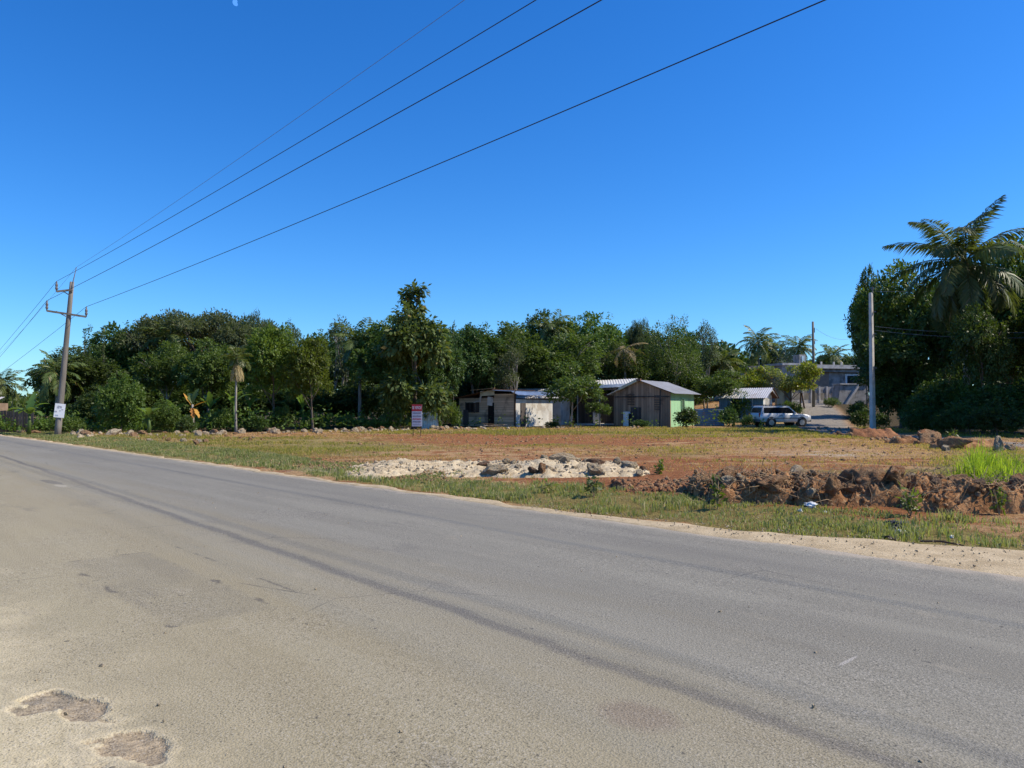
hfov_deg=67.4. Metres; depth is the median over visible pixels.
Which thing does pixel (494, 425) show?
plank pile
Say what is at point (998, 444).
rock
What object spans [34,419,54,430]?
bush
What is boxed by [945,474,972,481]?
rock
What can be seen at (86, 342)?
spindly tree
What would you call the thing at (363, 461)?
gravel
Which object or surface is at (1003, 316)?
broad tree
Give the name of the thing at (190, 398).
banana plant
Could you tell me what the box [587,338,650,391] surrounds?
light tree
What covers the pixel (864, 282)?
broad tree
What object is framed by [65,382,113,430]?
vine thicket
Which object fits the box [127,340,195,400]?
light tree
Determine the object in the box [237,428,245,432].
rock
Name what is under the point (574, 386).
sapling tree
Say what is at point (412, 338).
tree
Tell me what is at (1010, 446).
rock
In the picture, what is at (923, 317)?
broad tree
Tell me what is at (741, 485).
soil clods
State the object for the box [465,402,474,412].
window
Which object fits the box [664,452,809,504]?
dry roots
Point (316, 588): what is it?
gravel
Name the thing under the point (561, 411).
wooden house
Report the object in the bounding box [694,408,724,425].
sheet fence
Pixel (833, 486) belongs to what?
rock
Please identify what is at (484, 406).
wooden house
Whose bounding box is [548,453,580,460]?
rock
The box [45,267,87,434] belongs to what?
utility pole
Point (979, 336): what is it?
broad tree
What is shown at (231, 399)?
banana plant
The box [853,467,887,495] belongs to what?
rock
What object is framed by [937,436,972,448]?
rock
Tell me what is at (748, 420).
bush
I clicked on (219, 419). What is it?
bush
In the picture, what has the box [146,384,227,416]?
vine thicket
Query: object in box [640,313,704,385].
feathery tree
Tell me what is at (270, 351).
bright tree
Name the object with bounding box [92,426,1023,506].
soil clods
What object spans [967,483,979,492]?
rock
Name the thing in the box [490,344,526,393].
twiggy tree
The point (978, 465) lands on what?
tall grass
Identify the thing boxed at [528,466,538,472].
rock
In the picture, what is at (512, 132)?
power line
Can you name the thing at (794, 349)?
coconut palm
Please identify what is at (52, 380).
coconut palm
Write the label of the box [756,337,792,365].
broad tree
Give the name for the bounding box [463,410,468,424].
doorway
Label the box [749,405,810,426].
parked car
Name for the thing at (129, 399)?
vine thicket
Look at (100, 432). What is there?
rubble
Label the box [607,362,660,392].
vine thicket
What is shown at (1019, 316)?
broad tree
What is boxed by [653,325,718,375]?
broad tree
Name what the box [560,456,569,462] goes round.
rock
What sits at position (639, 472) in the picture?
rock
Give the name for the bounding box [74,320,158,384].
broad tree
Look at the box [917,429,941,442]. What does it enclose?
rock
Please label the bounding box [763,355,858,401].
concrete house
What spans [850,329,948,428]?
broad tree
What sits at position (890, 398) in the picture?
vine thicket
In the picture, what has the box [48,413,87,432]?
bush
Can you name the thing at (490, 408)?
door
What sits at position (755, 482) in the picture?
rock
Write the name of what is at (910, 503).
weed
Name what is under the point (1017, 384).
distant wood
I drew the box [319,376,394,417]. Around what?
vine thicket
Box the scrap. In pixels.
[804,501,816,507]
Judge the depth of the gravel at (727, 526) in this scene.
9.43 m
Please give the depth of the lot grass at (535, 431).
40.46 m
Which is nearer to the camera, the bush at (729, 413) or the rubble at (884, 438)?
the rubble at (884, 438)
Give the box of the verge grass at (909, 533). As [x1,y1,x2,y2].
[0,429,1023,548]
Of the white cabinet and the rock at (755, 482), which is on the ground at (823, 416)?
the white cabinet
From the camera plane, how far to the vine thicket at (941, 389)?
49.31 m
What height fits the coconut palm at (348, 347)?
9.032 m
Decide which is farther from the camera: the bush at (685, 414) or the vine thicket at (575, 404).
the vine thicket at (575, 404)
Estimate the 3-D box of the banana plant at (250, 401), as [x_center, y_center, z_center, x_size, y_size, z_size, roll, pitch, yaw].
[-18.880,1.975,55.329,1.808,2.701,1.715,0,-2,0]
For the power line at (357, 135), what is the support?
attached to the utility pole at (60, 400)
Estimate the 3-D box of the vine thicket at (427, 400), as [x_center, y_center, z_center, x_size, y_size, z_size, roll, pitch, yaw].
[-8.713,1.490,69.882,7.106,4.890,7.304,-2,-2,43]
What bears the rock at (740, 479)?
on the soil heap at (731, 494)
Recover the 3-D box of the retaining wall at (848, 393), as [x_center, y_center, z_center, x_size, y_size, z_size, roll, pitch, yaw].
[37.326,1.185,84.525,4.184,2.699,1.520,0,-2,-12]
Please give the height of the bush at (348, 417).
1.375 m
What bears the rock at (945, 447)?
on the ground at (823, 416)
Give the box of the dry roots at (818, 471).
[770,456,922,505]
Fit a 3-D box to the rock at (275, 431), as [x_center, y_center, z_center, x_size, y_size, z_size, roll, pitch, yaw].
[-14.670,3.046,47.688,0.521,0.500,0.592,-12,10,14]
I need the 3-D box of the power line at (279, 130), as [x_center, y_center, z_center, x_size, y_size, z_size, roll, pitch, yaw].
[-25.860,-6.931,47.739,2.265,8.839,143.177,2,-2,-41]
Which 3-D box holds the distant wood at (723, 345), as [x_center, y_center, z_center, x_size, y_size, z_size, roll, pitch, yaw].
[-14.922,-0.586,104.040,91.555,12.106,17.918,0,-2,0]
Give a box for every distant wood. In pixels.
[0,389,44,413]
[32,340,753,418]
[920,358,1023,393]
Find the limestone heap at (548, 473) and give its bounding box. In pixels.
[343,458,649,478]
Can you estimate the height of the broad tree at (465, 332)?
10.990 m
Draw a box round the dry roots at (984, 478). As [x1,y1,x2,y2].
[887,459,1023,510]
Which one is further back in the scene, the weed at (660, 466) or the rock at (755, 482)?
the weed at (660, 466)
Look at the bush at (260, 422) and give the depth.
51.53 m
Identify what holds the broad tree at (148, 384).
on the ground at (823, 416)
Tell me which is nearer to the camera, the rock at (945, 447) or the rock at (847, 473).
the rock at (847, 473)
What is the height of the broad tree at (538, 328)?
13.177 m
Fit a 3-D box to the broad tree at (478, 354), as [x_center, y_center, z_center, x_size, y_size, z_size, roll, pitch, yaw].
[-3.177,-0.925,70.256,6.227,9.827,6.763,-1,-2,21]
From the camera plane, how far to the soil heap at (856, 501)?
12.06 m
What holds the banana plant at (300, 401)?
on the ground at (823, 416)
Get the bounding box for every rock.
[80,430,90,434]
[105,428,121,434]
[129,432,138,436]
[139,430,147,435]
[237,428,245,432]
[272,429,279,433]
[476,461,489,465]
[481,464,506,475]
[502,458,510,463]
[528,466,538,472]
[538,462,545,473]
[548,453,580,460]
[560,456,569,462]
[586,458,604,464]
[587,463,602,474]
[612,457,620,464]
[621,461,637,468]
[636,469,642,476]
[712,465,735,483]
[720,475,735,485]
[735,473,744,482]
[749,480,760,488]
[757,475,788,492]
[790,465,802,474]
[794,471,802,478]
[806,488,816,497]
[824,474,842,496]
[837,468,857,484]
[843,483,857,492]
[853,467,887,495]
[886,466,907,487]
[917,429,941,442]
[928,475,941,484]
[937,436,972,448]
[941,445,950,451]
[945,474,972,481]
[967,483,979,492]
[971,479,987,486]
[977,485,983,492]
[993,436,1004,451]
[1004,444,1015,450]
[1009,473,1023,483]
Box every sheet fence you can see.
[422,412,438,428]
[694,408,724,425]
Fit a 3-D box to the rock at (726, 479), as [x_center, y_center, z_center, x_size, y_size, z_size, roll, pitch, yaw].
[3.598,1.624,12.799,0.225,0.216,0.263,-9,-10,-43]
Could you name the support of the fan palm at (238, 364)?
on the ground at (823, 416)
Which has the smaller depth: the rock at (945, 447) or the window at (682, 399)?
the rock at (945, 447)
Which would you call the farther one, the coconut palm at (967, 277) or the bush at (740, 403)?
the bush at (740, 403)
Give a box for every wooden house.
[0,397,7,412]
[454,388,554,426]
[516,388,576,425]
[574,378,636,424]
[607,379,700,426]
[715,388,778,419]
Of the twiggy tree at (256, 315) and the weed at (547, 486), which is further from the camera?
the twiggy tree at (256, 315)
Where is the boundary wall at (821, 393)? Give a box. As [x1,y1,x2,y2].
[792,386,832,402]
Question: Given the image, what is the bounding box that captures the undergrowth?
[0,403,738,431]
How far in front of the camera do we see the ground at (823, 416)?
25.16 m
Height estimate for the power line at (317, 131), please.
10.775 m
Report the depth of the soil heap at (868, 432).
40.03 m
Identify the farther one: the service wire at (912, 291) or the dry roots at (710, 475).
the service wire at (912, 291)
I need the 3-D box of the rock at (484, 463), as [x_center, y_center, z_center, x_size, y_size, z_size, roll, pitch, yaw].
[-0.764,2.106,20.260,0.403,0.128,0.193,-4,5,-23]
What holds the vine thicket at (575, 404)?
on the ground at (823, 416)
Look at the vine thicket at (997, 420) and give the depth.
41.58 m
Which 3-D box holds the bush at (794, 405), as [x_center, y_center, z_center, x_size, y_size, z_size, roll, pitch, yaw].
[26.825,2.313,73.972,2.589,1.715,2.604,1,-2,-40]
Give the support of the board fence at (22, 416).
on the ground at (823, 416)
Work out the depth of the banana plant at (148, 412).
46.35 m
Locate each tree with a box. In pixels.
[21,348,128,413]
[29,345,98,390]
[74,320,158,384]
[77,325,94,356]
[100,330,108,386]
[112,307,259,422]
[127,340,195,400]
[129,345,180,394]
[171,337,245,411]
[204,312,304,384]
[232,322,298,413]
[238,339,301,389]
[246,308,264,415]
[276,333,334,429]
[287,317,294,425]
[300,329,355,416]
[326,314,356,419]
[329,334,407,418]
[345,314,423,426]
[372,278,457,428]
[408,321,466,411]
[417,321,464,384]
[444,326,493,382]
[446,321,509,393]
[449,321,458,421]
[483,321,551,389]
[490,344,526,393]
[497,322,540,381]
[520,308,579,383]
[521,330,605,386]
[527,309,575,350]
[541,359,604,426]
[563,311,630,378]
[584,394,612,425]
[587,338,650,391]
[593,322,627,379]
[621,330,665,375]
[624,318,657,361]
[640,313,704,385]
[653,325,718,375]
[692,369,745,399]
[695,318,721,408]
[702,348,739,401]
[733,376,766,387]
[738,365,787,390]
[754,360,824,402]
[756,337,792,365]
[808,351,847,364]
[841,353,859,364]
[843,263,883,381]
[848,258,946,427]
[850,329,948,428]
[851,332,867,410]
[906,282,962,429]
[944,235,1023,388]
[944,300,1018,433]
[976,299,1023,382]
[1011,308,1023,342]
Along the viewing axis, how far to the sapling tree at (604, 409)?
65.70 m
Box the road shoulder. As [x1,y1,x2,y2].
[0,434,1023,576]
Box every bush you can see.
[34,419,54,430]
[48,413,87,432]
[174,415,198,432]
[205,406,234,430]
[240,415,269,431]
[266,403,296,428]
[303,414,328,428]
[337,413,355,427]
[440,397,461,426]
[545,421,559,426]
[629,419,651,426]
[672,407,700,426]
[716,407,740,426]
[725,391,751,416]
[740,414,755,426]
[780,400,804,413]
[823,397,841,406]
[846,400,868,417]
[848,410,868,427]
[869,412,892,426]
[904,421,932,431]
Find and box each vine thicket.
[34,386,94,419]
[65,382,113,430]
[90,369,147,429]
[92,377,163,416]
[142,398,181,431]
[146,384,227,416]
[204,377,283,419]
[262,382,338,419]
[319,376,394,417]
[395,378,458,414]
[445,370,503,406]
[502,368,548,389]
[541,369,613,422]
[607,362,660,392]
[648,361,711,405]
[865,370,921,423]
[895,399,941,429]
[905,367,972,431]
[929,404,970,431]
[942,374,1023,433]
[945,399,990,433]
[946,376,972,432]
[964,400,1023,435]
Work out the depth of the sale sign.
42.95 m
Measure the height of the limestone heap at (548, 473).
0.647 m
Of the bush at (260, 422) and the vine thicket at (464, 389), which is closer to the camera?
the bush at (260, 422)
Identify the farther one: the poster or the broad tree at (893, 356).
the broad tree at (893, 356)
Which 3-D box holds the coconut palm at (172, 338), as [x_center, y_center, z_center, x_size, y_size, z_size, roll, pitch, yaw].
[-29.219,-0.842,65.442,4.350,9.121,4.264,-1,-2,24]
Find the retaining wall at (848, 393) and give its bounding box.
[832,383,868,403]
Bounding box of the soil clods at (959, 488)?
[901,472,1023,513]
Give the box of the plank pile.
[483,423,506,426]
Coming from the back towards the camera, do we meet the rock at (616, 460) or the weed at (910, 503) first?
the rock at (616, 460)
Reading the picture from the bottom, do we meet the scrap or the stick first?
the stick
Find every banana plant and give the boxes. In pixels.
[7,393,48,433]
[138,408,159,432]
[167,400,184,429]
[183,389,205,432]
[201,392,221,430]
[223,391,251,431]
[238,393,259,429]
[296,394,309,428]
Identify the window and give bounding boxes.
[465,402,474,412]
[681,398,684,409]
[845,374,858,383]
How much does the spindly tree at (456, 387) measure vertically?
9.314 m
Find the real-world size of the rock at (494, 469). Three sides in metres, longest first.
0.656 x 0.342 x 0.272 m
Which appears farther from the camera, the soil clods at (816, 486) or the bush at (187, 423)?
the bush at (187, 423)
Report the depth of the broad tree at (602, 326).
94.19 m
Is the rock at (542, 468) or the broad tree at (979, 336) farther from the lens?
the broad tree at (979, 336)
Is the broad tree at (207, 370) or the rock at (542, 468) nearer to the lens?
the rock at (542, 468)
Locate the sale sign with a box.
[412,404,421,435]
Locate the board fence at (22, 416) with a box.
[0,410,34,431]
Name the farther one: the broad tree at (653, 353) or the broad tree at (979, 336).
the broad tree at (653, 353)
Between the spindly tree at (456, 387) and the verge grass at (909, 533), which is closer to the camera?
the verge grass at (909, 533)
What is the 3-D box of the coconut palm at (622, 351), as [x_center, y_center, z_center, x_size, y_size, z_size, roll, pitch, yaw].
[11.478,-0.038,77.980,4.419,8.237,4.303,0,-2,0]
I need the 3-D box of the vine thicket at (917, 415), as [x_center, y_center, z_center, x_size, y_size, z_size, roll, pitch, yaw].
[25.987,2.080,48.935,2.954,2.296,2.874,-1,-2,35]
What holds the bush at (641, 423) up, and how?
on the ground at (823, 416)
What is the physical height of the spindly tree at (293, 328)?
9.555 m
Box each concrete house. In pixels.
[713,366,757,399]
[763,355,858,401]
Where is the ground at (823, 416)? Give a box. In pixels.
[3,398,1023,550]
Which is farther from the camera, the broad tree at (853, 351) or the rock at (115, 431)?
the broad tree at (853, 351)
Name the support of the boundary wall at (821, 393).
on the ground at (823, 416)
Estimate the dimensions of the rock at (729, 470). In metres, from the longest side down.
0.627 x 0.390 x 0.332 m
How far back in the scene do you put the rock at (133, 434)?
40.88 m
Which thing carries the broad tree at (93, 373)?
on the ground at (823, 416)
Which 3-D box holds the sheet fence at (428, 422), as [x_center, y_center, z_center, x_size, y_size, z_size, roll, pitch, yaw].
[-6.189,2.770,57.980,1.300,1.356,0.140,0,-2,8]
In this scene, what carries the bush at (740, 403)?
on the ground at (823, 416)
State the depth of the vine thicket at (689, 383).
80.53 m
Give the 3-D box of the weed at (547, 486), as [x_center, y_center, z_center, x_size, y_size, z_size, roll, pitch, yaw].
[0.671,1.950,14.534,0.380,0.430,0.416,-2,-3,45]
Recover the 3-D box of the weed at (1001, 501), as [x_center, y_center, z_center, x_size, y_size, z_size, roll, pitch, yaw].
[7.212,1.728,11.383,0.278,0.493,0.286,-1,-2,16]
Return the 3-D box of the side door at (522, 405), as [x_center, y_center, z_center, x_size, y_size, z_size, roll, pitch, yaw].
[0.921,2.578,64.224,0.050,1.950,0.750,-1,-2,36]
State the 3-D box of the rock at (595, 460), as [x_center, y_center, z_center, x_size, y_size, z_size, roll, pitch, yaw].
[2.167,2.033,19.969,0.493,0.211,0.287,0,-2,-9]
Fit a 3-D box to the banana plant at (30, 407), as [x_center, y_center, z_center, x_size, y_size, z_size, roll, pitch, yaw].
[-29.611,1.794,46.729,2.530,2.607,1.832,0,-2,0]
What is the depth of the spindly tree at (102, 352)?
62.88 m
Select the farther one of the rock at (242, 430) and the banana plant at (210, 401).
the banana plant at (210, 401)
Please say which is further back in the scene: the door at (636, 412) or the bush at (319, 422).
the door at (636, 412)
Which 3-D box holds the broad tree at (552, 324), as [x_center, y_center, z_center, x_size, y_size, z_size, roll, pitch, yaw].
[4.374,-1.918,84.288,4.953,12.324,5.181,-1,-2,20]
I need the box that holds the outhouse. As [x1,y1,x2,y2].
[775,388,791,405]
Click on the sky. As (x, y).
(753, 179)
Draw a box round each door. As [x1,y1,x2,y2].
[488,403,493,424]
[520,403,525,426]
[631,407,640,425]
[784,391,789,401]
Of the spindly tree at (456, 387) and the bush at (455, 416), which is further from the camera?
the spindly tree at (456, 387)
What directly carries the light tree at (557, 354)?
on the ground at (823, 416)
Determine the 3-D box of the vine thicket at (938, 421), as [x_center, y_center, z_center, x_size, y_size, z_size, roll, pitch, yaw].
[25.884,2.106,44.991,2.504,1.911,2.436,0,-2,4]
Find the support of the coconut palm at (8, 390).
on the ground at (823, 416)
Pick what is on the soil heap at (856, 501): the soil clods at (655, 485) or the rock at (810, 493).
the rock at (810, 493)
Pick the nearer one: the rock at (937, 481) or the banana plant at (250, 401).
the rock at (937, 481)
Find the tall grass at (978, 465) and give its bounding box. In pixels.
[939,436,1023,485]
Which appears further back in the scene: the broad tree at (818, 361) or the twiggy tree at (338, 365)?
the broad tree at (818, 361)
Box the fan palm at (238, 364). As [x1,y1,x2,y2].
[220,345,252,431]
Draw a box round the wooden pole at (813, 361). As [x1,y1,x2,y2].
[812,321,814,406]
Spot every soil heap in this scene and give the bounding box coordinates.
[688,468,793,503]
[793,473,909,506]
[845,427,899,437]
[884,436,918,443]
[900,470,1023,513]
[929,439,1005,448]
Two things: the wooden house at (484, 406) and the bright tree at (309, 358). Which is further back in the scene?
the wooden house at (484, 406)
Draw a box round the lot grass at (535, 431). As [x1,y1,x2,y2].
[40,425,1023,483]
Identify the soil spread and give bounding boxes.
[612,479,688,493]
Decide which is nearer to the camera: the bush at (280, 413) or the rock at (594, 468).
the rock at (594, 468)
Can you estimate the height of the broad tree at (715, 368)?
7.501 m
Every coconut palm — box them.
[0,368,27,407]
[23,349,88,402]
[135,320,196,396]
[327,317,382,426]
[605,342,647,378]
[707,349,743,378]
[735,325,782,366]
[778,334,817,362]
[816,344,850,364]
[882,195,1023,432]
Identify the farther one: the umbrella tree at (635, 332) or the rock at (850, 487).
the umbrella tree at (635, 332)
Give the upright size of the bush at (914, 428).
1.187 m
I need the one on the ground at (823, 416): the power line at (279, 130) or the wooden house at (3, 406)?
the wooden house at (3, 406)
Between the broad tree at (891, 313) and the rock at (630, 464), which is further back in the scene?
the broad tree at (891, 313)
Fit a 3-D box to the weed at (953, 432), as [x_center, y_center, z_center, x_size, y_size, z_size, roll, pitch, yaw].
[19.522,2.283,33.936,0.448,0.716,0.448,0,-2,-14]
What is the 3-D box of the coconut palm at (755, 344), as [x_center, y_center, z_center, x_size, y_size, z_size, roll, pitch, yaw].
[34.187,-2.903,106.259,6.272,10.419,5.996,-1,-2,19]
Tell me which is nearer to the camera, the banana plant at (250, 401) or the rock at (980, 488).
the rock at (980, 488)
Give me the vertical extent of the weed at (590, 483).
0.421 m
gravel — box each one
[6,492,1019,767]
[246,459,448,482]
[522,505,1023,566]
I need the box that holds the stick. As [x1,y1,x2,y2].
[920,540,963,545]
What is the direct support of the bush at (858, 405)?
on the ground at (823, 416)
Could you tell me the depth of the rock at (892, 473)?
12.18 m
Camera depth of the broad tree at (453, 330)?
81.59 m
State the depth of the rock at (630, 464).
18.89 m
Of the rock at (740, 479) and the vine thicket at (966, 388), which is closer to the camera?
the rock at (740, 479)
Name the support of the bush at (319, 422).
on the ground at (823, 416)
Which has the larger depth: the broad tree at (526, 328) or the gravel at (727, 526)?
the broad tree at (526, 328)
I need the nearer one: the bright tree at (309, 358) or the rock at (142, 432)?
the rock at (142, 432)
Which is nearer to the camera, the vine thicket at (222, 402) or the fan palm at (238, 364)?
the fan palm at (238, 364)
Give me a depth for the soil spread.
14.66 m
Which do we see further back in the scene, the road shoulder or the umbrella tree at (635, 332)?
the umbrella tree at (635, 332)
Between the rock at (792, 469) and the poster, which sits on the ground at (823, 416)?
the rock at (792, 469)
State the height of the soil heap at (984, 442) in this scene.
0.722 m
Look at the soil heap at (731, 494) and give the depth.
12.41 m
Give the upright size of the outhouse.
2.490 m
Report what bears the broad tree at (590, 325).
on the ground at (823, 416)
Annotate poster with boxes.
[53,403,65,417]
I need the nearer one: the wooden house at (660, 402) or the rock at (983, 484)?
the rock at (983, 484)
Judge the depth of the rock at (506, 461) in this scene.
20.56 m
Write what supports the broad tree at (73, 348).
on the ground at (823, 416)
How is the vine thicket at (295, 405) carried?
on the ground at (823, 416)
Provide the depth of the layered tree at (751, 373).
79.57 m
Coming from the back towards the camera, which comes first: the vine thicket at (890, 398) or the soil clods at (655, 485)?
the vine thicket at (890, 398)
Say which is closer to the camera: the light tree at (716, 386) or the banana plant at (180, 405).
the banana plant at (180, 405)
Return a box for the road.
[0,436,1023,767]
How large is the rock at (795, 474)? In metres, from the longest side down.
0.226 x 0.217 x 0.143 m
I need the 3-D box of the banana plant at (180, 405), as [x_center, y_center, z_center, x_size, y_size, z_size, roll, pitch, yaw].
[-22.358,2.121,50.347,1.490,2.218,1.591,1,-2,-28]
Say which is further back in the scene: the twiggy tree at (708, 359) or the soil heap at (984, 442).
the twiggy tree at (708, 359)
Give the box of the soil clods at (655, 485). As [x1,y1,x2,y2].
[611,476,689,492]
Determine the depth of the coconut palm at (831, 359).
112.02 m
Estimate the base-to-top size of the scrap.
0.103 m
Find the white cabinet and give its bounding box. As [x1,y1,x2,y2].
[623,412,630,425]
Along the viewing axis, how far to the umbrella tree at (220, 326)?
65.78 m
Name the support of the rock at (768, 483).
on the soil heap at (731, 494)
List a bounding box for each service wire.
[875,330,949,336]
[882,286,1006,291]
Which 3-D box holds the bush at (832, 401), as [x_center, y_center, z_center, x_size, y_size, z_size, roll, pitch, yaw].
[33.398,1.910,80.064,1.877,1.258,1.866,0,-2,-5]
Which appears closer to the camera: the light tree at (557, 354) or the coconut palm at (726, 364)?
the light tree at (557, 354)
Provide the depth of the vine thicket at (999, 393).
44.98 m
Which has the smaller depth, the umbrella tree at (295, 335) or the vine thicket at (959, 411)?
the vine thicket at (959, 411)
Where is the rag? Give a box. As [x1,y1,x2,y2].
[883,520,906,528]
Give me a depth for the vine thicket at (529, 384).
76.49 m
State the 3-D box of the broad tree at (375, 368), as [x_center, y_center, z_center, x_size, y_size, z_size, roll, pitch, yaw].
[-9.968,-0.995,62.257,6.400,9.412,7.277,0,-2,4]
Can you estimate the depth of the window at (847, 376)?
101.48 m
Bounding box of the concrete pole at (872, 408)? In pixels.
[869,287,876,428]
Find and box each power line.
[0,0,601,356]
[0,0,825,373]
[3,0,535,345]
[17,0,463,335]
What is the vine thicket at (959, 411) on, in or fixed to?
on the ground at (823, 416)
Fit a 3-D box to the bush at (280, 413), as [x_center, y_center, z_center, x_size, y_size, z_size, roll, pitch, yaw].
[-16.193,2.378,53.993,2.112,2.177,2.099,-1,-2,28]
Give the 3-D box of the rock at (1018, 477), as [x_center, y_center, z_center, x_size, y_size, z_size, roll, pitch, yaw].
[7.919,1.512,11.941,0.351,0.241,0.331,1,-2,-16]
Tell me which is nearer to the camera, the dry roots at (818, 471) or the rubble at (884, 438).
the dry roots at (818, 471)
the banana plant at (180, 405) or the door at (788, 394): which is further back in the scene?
the door at (788, 394)
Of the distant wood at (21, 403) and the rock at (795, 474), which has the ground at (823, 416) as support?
the distant wood at (21, 403)
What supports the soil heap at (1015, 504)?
on the ground at (823, 416)
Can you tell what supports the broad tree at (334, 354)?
on the ground at (823, 416)
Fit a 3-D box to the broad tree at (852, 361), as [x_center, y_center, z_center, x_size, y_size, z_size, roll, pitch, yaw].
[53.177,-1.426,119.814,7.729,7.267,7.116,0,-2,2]
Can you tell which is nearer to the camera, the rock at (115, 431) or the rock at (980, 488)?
the rock at (980, 488)
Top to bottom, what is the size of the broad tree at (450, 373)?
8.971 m
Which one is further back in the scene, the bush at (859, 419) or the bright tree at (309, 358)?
the bush at (859, 419)
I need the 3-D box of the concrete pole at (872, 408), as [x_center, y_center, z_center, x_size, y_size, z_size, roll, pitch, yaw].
[25.851,-1.748,55.030,0.402,10.469,0.440,1,-2,-34]
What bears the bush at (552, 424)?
on the ground at (823, 416)
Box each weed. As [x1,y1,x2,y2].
[536,476,559,492]
[584,474,603,495]
[654,459,666,473]
[708,473,728,508]
[894,483,926,515]
[946,428,957,436]
[989,486,1010,515]
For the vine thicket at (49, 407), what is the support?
on the ground at (823, 416)
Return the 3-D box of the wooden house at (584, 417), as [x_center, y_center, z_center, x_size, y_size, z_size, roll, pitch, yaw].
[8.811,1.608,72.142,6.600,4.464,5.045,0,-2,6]
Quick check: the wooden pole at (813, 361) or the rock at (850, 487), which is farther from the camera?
the wooden pole at (813, 361)
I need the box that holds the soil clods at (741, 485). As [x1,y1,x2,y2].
[685,468,795,503]
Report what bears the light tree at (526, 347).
on the ground at (823, 416)
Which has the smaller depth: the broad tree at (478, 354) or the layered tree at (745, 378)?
the broad tree at (478, 354)
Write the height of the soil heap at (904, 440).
0.702 m
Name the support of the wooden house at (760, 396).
on the ground at (823, 416)
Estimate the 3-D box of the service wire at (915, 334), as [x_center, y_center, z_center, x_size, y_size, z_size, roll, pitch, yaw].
[28.843,-3.273,49.527,0.025,1.486,12.222,1,-2,-28]
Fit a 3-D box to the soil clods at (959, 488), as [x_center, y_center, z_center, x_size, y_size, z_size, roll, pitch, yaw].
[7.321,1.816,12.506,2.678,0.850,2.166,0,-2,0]
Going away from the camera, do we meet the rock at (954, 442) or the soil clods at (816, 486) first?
the soil clods at (816, 486)
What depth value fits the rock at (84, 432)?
43.05 m
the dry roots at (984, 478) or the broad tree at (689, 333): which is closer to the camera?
the dry roots at (984, 478)
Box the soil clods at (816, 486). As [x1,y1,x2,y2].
[791,469,907,505]
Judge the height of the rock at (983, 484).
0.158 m
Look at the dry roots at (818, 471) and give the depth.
12.30 m
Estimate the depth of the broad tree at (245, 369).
71.16 m
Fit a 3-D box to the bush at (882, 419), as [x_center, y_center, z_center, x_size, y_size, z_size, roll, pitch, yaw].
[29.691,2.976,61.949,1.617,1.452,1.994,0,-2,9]
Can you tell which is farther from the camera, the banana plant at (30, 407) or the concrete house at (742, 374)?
the concrete house at (742, 374)
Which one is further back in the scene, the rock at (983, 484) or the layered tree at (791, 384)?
the layered tree at (791, 384)
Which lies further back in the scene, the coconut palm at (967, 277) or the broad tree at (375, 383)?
the broad tree at (375, 383)
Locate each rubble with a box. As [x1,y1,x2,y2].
[70,426,637,437]
[832,432,1010,453]
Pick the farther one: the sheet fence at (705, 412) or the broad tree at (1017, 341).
the sheet fence at (705, 412)
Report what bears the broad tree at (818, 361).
on the ground at (823, 416)
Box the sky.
[0,0,1023,397]
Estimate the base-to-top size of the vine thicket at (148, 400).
4.617 m
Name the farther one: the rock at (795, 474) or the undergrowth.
the undergrowth
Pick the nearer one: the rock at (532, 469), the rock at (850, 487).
the rock at (850, 487)

